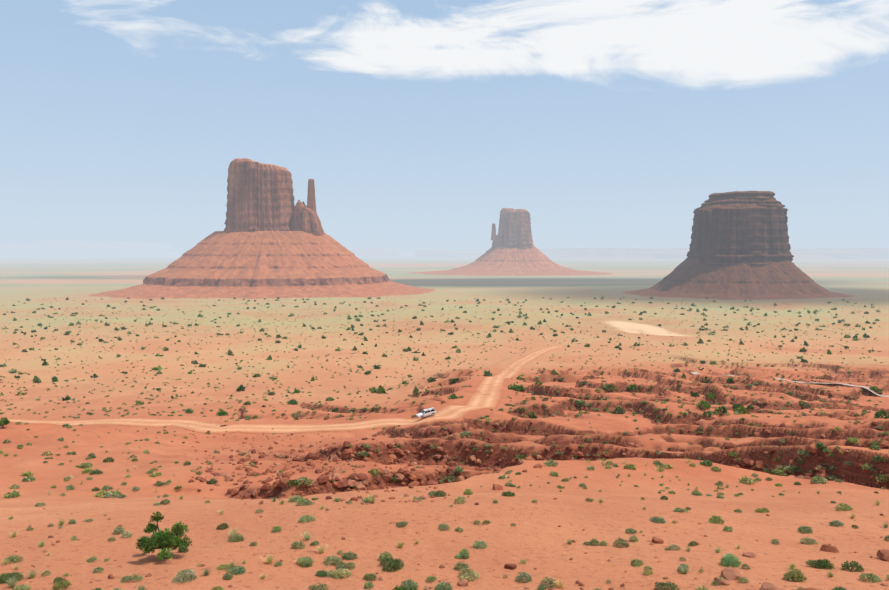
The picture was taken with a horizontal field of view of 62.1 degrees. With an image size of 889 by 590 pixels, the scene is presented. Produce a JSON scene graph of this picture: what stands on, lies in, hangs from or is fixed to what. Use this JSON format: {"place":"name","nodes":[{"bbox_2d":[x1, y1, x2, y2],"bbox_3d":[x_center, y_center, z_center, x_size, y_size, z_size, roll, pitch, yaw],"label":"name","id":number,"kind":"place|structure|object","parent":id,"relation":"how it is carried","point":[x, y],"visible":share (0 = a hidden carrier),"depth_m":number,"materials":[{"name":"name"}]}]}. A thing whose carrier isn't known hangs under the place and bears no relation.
{"place":"outdoors","nodes":[
{"label":"outdoors","id":0,"kind":"place"},
{"bbox_2d":[0,346,563,432],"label":"dirt road","id":1,"kind":"structure","parent":0,"point":[480,401],"depth_m":214.58,"materials":[{"name":"orange soil"}]},
{"bbox_2d":[416,407,436,418],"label":"white suv","id":2,"kind":"object","parent":1,"relation":"on","point":[432,411],"visible":1,"depth_m":201.99,"materials":[{"name":"paint"}]},
{"bbox_2d":[0,251,888,589],"bbox_3d":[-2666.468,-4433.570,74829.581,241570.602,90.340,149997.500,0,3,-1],"label":"terrain","id":3,"kind":"structure","parent":0,"point":[536,537],"depth_m":170.79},
{"bbox_2d":[88,158,434,298],"bbox_3d":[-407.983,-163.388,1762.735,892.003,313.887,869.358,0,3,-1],"label":"butte","id":4,"kind":"object","parent":3,"relation":"on","point":[271,240],"visible":0.94,"depth_m":1626.65,"materials":[{"name":"brown stone"}]},
{"bbox_2d":[348,248,402,256],"bbox_3d":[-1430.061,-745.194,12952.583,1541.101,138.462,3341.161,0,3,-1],"label":"mesa","id":5,"kind":"structure","parent":3,"relation":"on","point":[362,252],"depth_m":11610.67,"materials":[{"name":"grey stone"}]},
{"bbox_2d":[0,327,848,589],"bbox_3d":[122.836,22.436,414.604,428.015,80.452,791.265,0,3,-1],"label":"juniper trees","id":6,"kind":"object","parent":3,"relation":"on","point":[164,542],"visible":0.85,"depth_m":20.24,"materials":[{"name":"green plant"}]},
{"bbox_2d":[0,295,888,589],"bbox_3d":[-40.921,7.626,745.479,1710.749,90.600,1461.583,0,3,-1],"label":"desert shrubs","id":7,"kind":"object","parent":3,"relation":"on","point":[188,575],"visible":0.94,"depth_m":81.06,"materials":[{"name":"green plant"}]},
{"bbox_2d":[412,250,482,256],"bbox_3d":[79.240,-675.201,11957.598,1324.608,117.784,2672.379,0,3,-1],"label":"mesa","id":8,"kind":"structure","parent":3,"relation":"on","point":[449,253],"depth_m":10827.73,"materials":[{"name":"grey stone"}]},
{"bbox_2d":[15,357,888,589],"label":"boulders","id":9,"kind":"object","parent":3,"relation":"on","point":[730,573],"visible":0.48,"depth_m":79.50,"materials":[{"name":"brown stone"}]},
{"bbox_2d":[410,208,613,275],"bbox_3d":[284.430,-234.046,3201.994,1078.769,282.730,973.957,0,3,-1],"label":"butte","id":10,"kind":"object","parent":3,"relation":"on","point":[513,250],"visible":0.96,"depth_m":3096.49,"materials":[{"name":"brown stone"}]},
{"bbox_2d":[539,248,689,258],"bbox_3d":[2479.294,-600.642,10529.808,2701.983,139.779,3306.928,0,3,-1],"label":"mesa","id":11,"kind":"structure","parent":3,"relation":"on","point":[634,253],"depth_m":9105.95,"materials":[{"name":"grey stone"}]},
{"bbox_2d":[622,191,855,299],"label":"butte","id":12,"kind":"object","parent":3,"relation":"on","point":[740,247],"visible":0.94,"depth_m":1531.19,"materials":[{"name":"brown stone"}]},
{"bbox_2d":[790,249,868,258],"bbox_3d":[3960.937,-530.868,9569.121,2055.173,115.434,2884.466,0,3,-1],"label":"mesa","id":13,"kind":"structure","parent":3,"relation":"on","point":[818,254],"depth_m":8339.36,"materials":[{"name":"grey stone"}]},
{"bbox_2d":[791,247,888,258],"bbox_3d":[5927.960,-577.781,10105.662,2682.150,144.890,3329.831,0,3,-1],"label":"mesa","id":14,"kind":"structure","parent":3,"relation":"on","point":[878,253],"depth_m":8875.55,"materials":[{"name":"grey stone"}]},
{"bbox_2d":[0,0,888,250],"label":"sky","id":15,"kind":"structure","parent":0,"point":[413,123],"materials":[{"name":"blue"}]},
{"bbox_2d":[691,372,888,396],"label":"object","id":16,"kind":"structure","parent":0,"point":[873,391],"depth_m":322.15,"materials":[{"name":"concrete"}]}
]}

